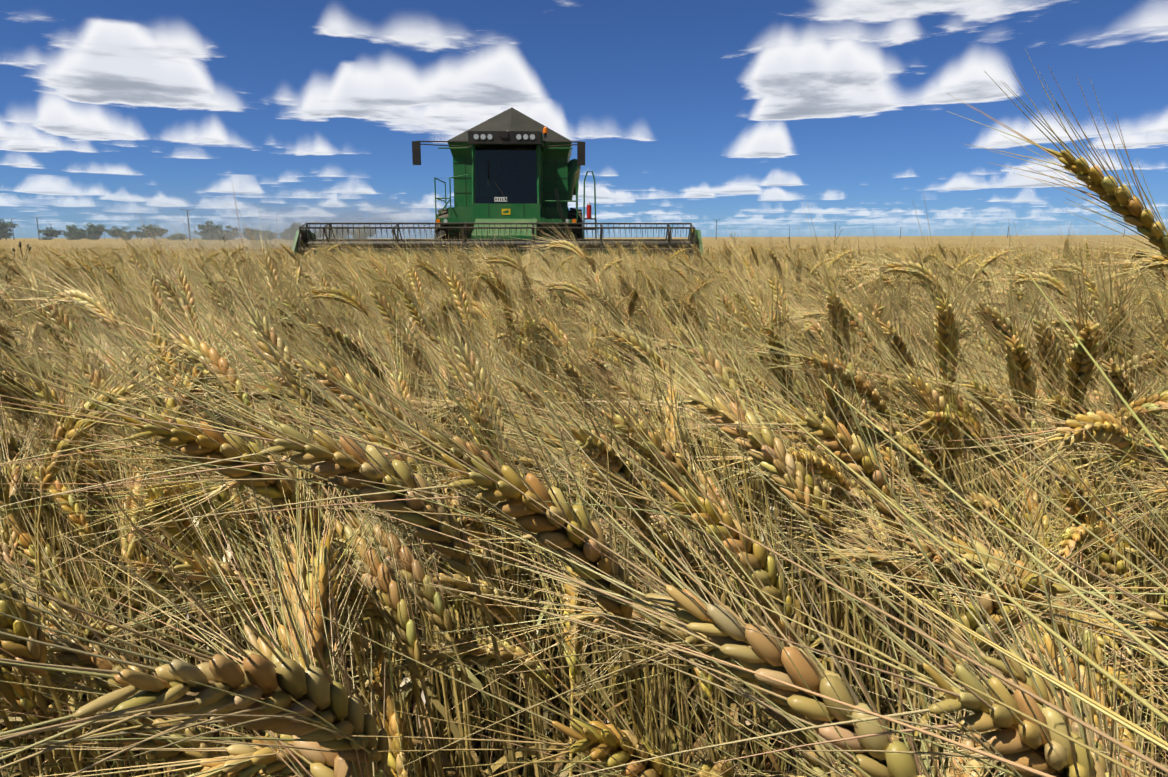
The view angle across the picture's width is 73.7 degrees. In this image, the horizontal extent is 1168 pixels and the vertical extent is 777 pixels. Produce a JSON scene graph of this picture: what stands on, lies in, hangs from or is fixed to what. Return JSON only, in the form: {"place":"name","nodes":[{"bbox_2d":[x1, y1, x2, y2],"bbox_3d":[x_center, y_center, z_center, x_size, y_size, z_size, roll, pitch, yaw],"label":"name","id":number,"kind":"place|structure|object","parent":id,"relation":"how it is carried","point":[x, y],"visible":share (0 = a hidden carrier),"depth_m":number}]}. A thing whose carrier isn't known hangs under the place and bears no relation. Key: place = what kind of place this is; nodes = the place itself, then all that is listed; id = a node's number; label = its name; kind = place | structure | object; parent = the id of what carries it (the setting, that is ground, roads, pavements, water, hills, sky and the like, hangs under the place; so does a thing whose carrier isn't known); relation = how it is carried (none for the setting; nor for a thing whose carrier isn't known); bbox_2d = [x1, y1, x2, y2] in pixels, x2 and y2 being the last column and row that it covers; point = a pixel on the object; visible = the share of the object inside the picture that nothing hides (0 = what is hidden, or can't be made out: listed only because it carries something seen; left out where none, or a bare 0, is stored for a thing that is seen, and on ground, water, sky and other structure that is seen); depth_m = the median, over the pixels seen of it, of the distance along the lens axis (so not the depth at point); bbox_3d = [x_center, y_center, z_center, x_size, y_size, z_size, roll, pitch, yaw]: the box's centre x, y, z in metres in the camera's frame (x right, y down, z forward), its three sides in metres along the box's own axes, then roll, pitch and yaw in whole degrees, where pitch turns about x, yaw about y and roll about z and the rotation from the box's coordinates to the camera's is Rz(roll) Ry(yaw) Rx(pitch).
{"place":"outdoors","nodes":[
{"label":"outdoors","id":0,"kind":"place"},
{"bbox_2d":[50,731,76,776],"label":"wheat","id":1,"kind":"object","parent":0,"point":[60,766],"visible":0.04,"depth_m":0.55},
{"bbox_2d":[0,235,1158,265],"bbox_3d":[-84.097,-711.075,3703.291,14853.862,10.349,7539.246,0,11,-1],"label":"wheat field","id":2,"kind":"structure","parent":0,"point":[1046,240],"depth_m":131.17},
{"bbox_2d":[0,0,1167,254],"label":"sky","id":3,"kind":"structure","parent":0,"point":[749,114]},
{"bbox_2d":[1,253,1167,776],"bbox_3d":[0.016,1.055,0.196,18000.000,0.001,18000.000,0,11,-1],"label":"ground","id":4,"kind":"structure","parent":0,"point":[599,697],"depth_m":1.83},
{"bbox_2d":[0,228,12,239],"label":"tree","id":5,"kind":"object","parent":4,"relation":"on","point":[4,235],"depth_m":366.46},
{"bbox_2d":[0,219,19,239],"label":"tree","id":6,"kind":"object","parent":4,"relation":"on","point":[7,225],"depth_m":383.01},
{"bbox_2d":[0,242,46,284],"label":"plant","id":7,"kind":"object","parent":4,"relation":"on","point":[19,245],"visible":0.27,"depth_m":3.13},
{"bbox_2d":[41,236,53,239],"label":"scrub tree","id":8,"kind":"object","parent":4,"relation":"on","point":[45,238],"depth_m":381.05},
{"bbox_2d":[39,227,65,237],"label":"tree","id":9,"kind":"object","parent":4,"relation":"on","point":[50,233],"depth_m":388.81},
{"bbox_2d":[62,224,82,236],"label":"tree","id":10,"kind":"object","parent":4,"relation":"on","point":[69,228],"depth_m":386.86},
{"bbox_2d":[65,233,79,239],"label":"scrub tree","id":11,"kind":"object","parent":4,"relation":"on","point":[70,237],"depth_m":385.06},
{"bbox_2d":[72,229,87,239],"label":"tree","id":12,"kind":"object","parent":4,"relation":"on","point":[76,233],"depth_m":368.03},
{"bbox_2d":[86,235,98,239],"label":"scrub tree","id":13,"kind":"object","parent":4,"relation":"on","point":[93,238],"depth_m":389.05},
{"bbox_2d":[84,222,105,239],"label":"tree","id":14,"kind":"object","parent":4,"relation":"on","point":[95,230],"depth_m":384.80},
{"bbox_2d":[103,226,120,239],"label":"tree","id":15,"kind":"object","parent":4,"relation":"on","point":[112,233],"depth_m":374.21},
{"bbox_2d":[116,226,138,236],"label":"tree","id":16,"kind":"object","parent":4,"relation":"on","point":[122,231],"depth_m":371.63},
{"bbox_2d":[130,227,146,239],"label":"tree","id":17,"kind":"object","parent":4,"relation":"on","point":[138,235],"depth_m":390.08},
{"bbox_2d":[141,224,167,239],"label":"tree","id":18,"kind":"object","parent":4,"relation":"on","point":[158,231],"depth_m":372.87},
{"bbox_2d":[169,233,187,239],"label":"tree","id":19,"kind":"object","parent":4,"relation":"on","point":[174,235],"depth_m":385.54},
{"bbox_2d":[180,209,193,240],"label":"utility pole","id":20,"kind":"object","parent":4,"relation":"on","point":[188,222],"depth_m":253.36},
{"bbox_2d":[198,221,223,234],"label":"tree","id":21,"kind":"object","parent":4,"relation":"on","point":[210,225],"depth_m":388.37},
{"bbox_2d":[221,225,239,236],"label":"tree","id":22,"kind":"object","parent":4,"relation":"on","point":[236,228],"depth_m":384.03},
{"bbox_2d":[241,229,263,237],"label":"tree","id":23,"kind":"object","parent":4,"relation":"on","point":[246,235],"depth_m":383.42},
{"bbox_2d":[261,230,276,237],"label":"tree","id":24,"kind":"object","parent":4,"relation":"on","point":[266,233],"depth_m":383.00},
{"bbox_2d":[285,223,304,235],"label":"tree","id":25,"kind":"object","parent":4,"relation":"on","point":[293,229],"depth_m":382.25},
{"bbox_2d":[322,226,338,238],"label":"tree","id":26,"kind":"object","parent":4,"relation":"on","point":[330,232],"depth_m":382.18},
{"bbox_2d":[336,226,351,235],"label":"tree","id":27,"kind":"object","parent":4,"relation":"on","point":[343,232],"depth_m":384.73},
{"bbox_2d":[359,226,377,237],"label":"tree","id":28,"kind":"object","parent":4,"relation":"on","point":[363,234],"depth_m":392.96},
{"bbox_2d":[289,107,703,260],"bbox_3d":[-2.042,-5.518,22.087,9.460,4.849,12.248,0,11,-1],"label":"combine harvester","id":29,"kind":"object","parent":4,"relation":"on","point":[514,171],"visible":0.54,"depth_m":19.89},
{"bbox_2d":[778,227,799,250],"bbox_3d":[3.012,-1.746,11.464,0.315,1.280,0.239,0,11,-1],"label":"plant","id":30,"kind":"object","parent":4,"relation":"on","point":[789,241],"visible":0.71,"depth_m":11.42},
{"bbox_2d":[947,49,1167,256],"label":"wheat","id":31,"kind":"object","parent":4,"relation":"on","point":[1120,200],"visible":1,"depth_m":0.51}
]}

